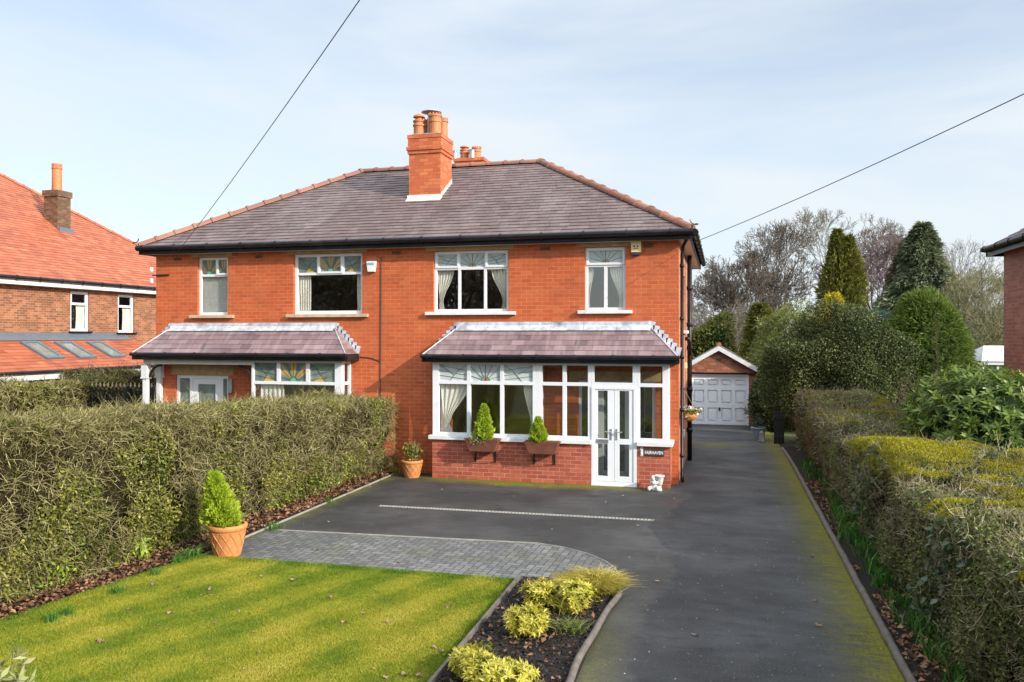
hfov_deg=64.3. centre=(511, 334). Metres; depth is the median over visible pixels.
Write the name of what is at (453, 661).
bed shrub
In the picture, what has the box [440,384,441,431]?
bay window
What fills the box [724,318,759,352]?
thicket
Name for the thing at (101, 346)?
roof window
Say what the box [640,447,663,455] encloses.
house sign
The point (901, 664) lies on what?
kerb edging
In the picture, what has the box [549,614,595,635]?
bed plant
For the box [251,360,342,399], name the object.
bay window
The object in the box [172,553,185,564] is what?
daffodil clump
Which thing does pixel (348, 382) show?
bay window
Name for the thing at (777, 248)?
bare tree
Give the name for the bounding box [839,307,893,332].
juniper
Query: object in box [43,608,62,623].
daffodil clump
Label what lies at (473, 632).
timber edging
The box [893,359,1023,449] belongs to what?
rhododendron
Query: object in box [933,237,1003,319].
bare tree
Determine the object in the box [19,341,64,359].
roof window
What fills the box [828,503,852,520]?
daffodil clump
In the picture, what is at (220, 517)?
potted conifer
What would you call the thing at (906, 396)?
dry shrub
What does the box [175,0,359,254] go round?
overhead cable
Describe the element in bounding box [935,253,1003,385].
bare tree
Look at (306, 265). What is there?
window
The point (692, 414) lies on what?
hanging basket
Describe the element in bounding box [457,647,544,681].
bed shrub
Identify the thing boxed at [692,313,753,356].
thicket
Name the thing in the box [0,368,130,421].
hedge
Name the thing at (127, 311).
window
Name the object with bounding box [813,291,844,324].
golden conifer
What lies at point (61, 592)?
leaf litter
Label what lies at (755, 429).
potted shrub
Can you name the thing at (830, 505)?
daffodil clump
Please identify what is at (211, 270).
window
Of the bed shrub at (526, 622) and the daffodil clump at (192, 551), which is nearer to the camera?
the bed shrub at (526, 622)
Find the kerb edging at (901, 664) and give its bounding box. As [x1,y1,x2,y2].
[781,447,916,681]
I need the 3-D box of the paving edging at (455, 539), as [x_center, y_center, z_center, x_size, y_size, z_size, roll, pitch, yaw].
[-0.964,3.092,12.098,5.973,0.024,1.240,0,0,28]
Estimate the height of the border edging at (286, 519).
0.038 m
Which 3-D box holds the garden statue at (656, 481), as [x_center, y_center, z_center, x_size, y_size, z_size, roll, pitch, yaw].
[2.860,2.945,16.186,0.329,0.310,0.265,0,0,14]
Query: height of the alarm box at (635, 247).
0.314 m
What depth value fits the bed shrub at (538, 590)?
9.10 m
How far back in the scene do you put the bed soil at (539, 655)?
8.08 m
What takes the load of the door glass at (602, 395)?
in the semi detached house at (516, 296)
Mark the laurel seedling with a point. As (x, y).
(142, 554)
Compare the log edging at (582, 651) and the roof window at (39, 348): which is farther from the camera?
the roof window at (39, 348)
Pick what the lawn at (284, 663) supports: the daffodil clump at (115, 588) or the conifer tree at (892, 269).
the daffodil clump at (115, 588)
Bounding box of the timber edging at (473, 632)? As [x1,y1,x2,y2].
[427,574,520,681]
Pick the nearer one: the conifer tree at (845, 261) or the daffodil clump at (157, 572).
the daffodil clump at (157, 572)
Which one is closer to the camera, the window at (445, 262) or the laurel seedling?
the laurel seedling
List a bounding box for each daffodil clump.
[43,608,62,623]
[54,605,77,615]
[107,582,129,593]
[144,566,166,575]
[172,547,196,560]
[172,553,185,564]
[181,544,203,557]
[198,540,211,551]
[268,521,285,529]
[798,458,818,471]
[805,467,823,480]
[819,475,837,488]
[819,484,839,495]
[824,494,844,507]
[825,511,856,523]
[826,488,847,501]
[827,500,845,514]
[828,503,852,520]
[834,518,864,545]
[845,535,878,557]
[856,547,901,575]
[866,563,894,589]
[874,581,922,608]
[887,596,936,629]
[906,603,950,644]
[912,629,956,665]
[926,670,981,681]
[929,645,980,681]
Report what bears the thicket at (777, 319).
on the ground at (789, 437)
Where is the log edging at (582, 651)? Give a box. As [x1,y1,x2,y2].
[565,587,622,681]
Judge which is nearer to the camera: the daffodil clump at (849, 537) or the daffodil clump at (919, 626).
the daffodil clump at (919, 626)
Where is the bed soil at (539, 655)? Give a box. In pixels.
[437,576,610,681]
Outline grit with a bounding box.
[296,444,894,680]
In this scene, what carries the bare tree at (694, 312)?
on the ground at (789, 437)
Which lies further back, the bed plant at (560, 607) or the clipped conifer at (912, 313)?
the clipped conifer at (912, 313)
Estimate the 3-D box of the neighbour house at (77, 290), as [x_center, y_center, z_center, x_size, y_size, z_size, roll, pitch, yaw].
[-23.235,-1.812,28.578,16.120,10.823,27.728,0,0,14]
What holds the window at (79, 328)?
in the neighbour house at (77, 290)
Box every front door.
[177,375,227,404]
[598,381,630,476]
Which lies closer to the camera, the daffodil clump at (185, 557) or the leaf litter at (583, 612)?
the leaf litter at (583, 612)
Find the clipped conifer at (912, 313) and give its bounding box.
[879,286,977,413]
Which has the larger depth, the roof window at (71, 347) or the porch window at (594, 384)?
the roof window at (71, 347)
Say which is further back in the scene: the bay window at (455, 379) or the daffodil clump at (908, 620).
the bay window at (455, 379)
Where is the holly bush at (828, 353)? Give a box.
[757,299,921,431]
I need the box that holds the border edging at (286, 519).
[203,473,394,554]
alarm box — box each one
[366,261,376,271]
[631,241,640,254]
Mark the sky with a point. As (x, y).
(718, 115)
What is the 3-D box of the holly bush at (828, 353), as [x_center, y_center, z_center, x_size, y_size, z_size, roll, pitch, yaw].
[10.023,1.137,25.255,4.720,4.569,3.795,0,0,14]
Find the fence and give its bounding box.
[85,382,155,408]
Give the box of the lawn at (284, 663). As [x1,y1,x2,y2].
[0,557,511,681]
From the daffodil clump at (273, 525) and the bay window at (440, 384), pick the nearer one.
the daffodil clump at (273, 525)
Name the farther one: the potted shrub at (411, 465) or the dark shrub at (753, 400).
the dark shrub at (753, 400)
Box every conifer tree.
[737,301,782,379]
[813,226,870,323]
[871,220,1003,384]
[884,253,912,307]
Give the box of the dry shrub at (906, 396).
[893,367,953,419]
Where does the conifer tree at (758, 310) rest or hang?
on the ground at (789, 437)
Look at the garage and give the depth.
31.99 m
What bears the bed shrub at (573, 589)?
on the bed soil at (539, 655)
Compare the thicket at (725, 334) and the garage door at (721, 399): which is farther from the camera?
the thicket at (725, 334)
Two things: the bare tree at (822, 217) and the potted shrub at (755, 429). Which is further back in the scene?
the bare tree at (822, 217)
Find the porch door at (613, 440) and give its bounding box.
[591,387,636,486]
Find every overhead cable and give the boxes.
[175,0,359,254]
[693,94,1023,242]
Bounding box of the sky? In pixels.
[0,0,1023,331]
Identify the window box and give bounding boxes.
[464,403,500,461]
[523,416,560,464]
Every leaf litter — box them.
[0,470,391,619]
[441,577,600,681]
[805,478,976,681]
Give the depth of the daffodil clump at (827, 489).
15.57 m
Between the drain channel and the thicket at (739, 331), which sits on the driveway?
the drain channel
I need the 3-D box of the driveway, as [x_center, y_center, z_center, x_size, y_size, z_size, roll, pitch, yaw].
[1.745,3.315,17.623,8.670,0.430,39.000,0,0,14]
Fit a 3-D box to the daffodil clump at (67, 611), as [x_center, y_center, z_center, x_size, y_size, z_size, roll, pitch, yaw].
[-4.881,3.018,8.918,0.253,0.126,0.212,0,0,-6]
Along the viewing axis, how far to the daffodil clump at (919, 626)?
8.21 m
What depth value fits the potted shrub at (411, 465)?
17.66 m
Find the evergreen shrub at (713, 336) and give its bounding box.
[692,310,737,358]
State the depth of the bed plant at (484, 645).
7.89 m
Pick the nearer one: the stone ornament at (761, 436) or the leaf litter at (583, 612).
the leaf litter at (583, 612)
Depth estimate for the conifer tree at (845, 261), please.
35.64 m
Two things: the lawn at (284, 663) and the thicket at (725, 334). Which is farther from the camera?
the thicket at (725, 334)
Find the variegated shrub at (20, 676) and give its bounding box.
[0,635,36,681]
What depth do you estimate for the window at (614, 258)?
17.34 m
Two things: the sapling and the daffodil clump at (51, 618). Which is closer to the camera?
the daffodil clump at (51, 618)
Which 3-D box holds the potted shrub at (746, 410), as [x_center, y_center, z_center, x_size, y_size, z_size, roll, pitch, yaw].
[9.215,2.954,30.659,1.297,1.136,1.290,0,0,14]
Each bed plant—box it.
[474,640,496,651]
[541,593,591,614]
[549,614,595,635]
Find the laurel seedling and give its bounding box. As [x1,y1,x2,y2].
[121,529,153,560]
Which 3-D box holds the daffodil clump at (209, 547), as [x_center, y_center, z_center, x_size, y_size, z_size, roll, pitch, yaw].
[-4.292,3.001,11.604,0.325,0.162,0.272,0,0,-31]
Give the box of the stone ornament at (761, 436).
[758,431,764,441]
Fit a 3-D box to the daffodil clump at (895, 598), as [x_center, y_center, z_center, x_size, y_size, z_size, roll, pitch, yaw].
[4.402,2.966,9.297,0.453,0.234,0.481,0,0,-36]
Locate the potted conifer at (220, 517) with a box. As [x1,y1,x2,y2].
[197,469,247,556]
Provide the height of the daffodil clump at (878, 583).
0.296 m
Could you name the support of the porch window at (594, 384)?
in the semi detached house at (516, 296)
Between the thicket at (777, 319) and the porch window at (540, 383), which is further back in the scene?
the thicket at (777, 319)
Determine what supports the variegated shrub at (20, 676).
on the lawn at (284, 663)
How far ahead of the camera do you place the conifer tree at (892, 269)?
49.98 m
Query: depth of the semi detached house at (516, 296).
18.41 m
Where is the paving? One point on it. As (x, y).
(501, 559)
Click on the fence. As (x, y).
(130, 391)
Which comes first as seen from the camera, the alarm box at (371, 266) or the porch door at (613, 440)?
the porch door at (613, 440)
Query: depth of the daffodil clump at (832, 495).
15.09 m
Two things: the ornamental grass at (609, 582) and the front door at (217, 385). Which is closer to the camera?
the ornamental grass at (609, 582)
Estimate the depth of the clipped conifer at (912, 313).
26.62 m
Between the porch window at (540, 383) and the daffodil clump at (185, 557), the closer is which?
the daffodil clump at (185, 557)
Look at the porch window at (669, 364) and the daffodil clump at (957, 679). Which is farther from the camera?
the porch window at (669, 364)
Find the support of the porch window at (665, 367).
in the semi detached house at (516, 296)
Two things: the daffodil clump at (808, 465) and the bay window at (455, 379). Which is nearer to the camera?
the bay window at (455, 379)
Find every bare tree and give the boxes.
[692,219,822,316]
[692,255,805,335]
[692,298,766,357]
[769,207,905,307]
[813,228,932,310]
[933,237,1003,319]
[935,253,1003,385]
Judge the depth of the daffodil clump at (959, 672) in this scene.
7.24 m
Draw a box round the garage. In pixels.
[692,342,758,425]
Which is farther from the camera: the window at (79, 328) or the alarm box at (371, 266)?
the window at (79, 328)
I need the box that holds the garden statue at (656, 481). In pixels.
[647,474,664,490]
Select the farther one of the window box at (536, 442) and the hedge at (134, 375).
the hedge at (134, 375)
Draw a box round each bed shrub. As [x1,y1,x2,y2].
[447,641,487,679]
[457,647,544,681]
[503,601,552,637]
[518,576,559,606]
[551,575,602,614]
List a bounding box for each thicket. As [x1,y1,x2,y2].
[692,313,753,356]
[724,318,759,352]
[736,307,795,336]
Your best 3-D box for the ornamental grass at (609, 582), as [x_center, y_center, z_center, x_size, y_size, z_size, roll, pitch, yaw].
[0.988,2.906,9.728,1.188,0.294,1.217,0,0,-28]
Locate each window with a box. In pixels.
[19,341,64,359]
[54,341,97,358]
[68,291,92,332]
[86,341,125,357]
[116,294,136,333]
[189,257,233,317]
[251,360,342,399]
[285,253,368,316]
[343,361,350,395]
[425,250,515,314]
[433,362,536,437]
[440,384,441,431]
[537,363,591,439]
[578,247,631,313]
[592,364,636,386]
[637,364,668,441]
[669,364,669,439]
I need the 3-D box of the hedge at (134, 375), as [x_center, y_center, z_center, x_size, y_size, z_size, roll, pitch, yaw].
[-11.102,2.019,25.578,7.138,2.548,1.622,0,0,14]
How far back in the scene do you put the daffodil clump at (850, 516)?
13.27 m
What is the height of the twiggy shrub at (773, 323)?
5.182 m
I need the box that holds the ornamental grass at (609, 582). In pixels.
[546,561,644,596]
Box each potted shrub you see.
[397,440,423,477]
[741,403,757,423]
[746,409,768,439]
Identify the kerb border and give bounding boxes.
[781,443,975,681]
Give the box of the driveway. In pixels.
[208,424,905,681]
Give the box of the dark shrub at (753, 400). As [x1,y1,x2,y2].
[747,348,788,431]
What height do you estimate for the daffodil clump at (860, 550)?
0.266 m
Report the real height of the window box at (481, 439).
1.280 m
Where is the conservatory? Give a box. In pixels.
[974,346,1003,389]
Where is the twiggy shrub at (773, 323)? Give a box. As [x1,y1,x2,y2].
[745,296,812,366]
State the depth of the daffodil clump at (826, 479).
16.32 m
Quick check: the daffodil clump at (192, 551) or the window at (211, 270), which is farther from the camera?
the window at (211, 270)
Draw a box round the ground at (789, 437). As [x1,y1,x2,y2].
[769,361,1002,446]
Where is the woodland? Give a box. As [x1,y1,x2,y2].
[728,306,1003,362]
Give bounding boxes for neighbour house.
[0,163,155,386]
[980,228,1023,397]
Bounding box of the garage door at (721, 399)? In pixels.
[692,375,746,424]
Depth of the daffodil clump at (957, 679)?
6.87 m
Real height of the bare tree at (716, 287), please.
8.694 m
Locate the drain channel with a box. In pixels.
[378,505,653,520]
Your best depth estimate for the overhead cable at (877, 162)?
11.63 m
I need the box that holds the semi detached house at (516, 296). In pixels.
[129,109,705,488]
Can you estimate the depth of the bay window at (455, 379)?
17.51 m
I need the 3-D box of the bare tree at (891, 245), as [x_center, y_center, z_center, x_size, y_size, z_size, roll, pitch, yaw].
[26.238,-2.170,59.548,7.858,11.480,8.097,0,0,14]
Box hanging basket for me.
[679,389,701,421]
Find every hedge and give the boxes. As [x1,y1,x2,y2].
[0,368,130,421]
[0,381,400,606]
[56,361,155,405]
[790,384,1023,681]
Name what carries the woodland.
on the ground at (789, 437)
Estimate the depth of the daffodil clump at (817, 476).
17.31 m
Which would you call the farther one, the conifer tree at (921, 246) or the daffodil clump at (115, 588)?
the conifer tree at (921, 246)
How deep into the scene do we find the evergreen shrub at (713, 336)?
39.07 m
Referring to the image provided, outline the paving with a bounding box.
[213,530,614,578]
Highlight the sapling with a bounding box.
[903,308,960,404]
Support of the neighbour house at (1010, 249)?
on the ground at (789, 437)
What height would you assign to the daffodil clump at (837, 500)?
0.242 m
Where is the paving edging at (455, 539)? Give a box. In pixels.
[267,529,617,572]

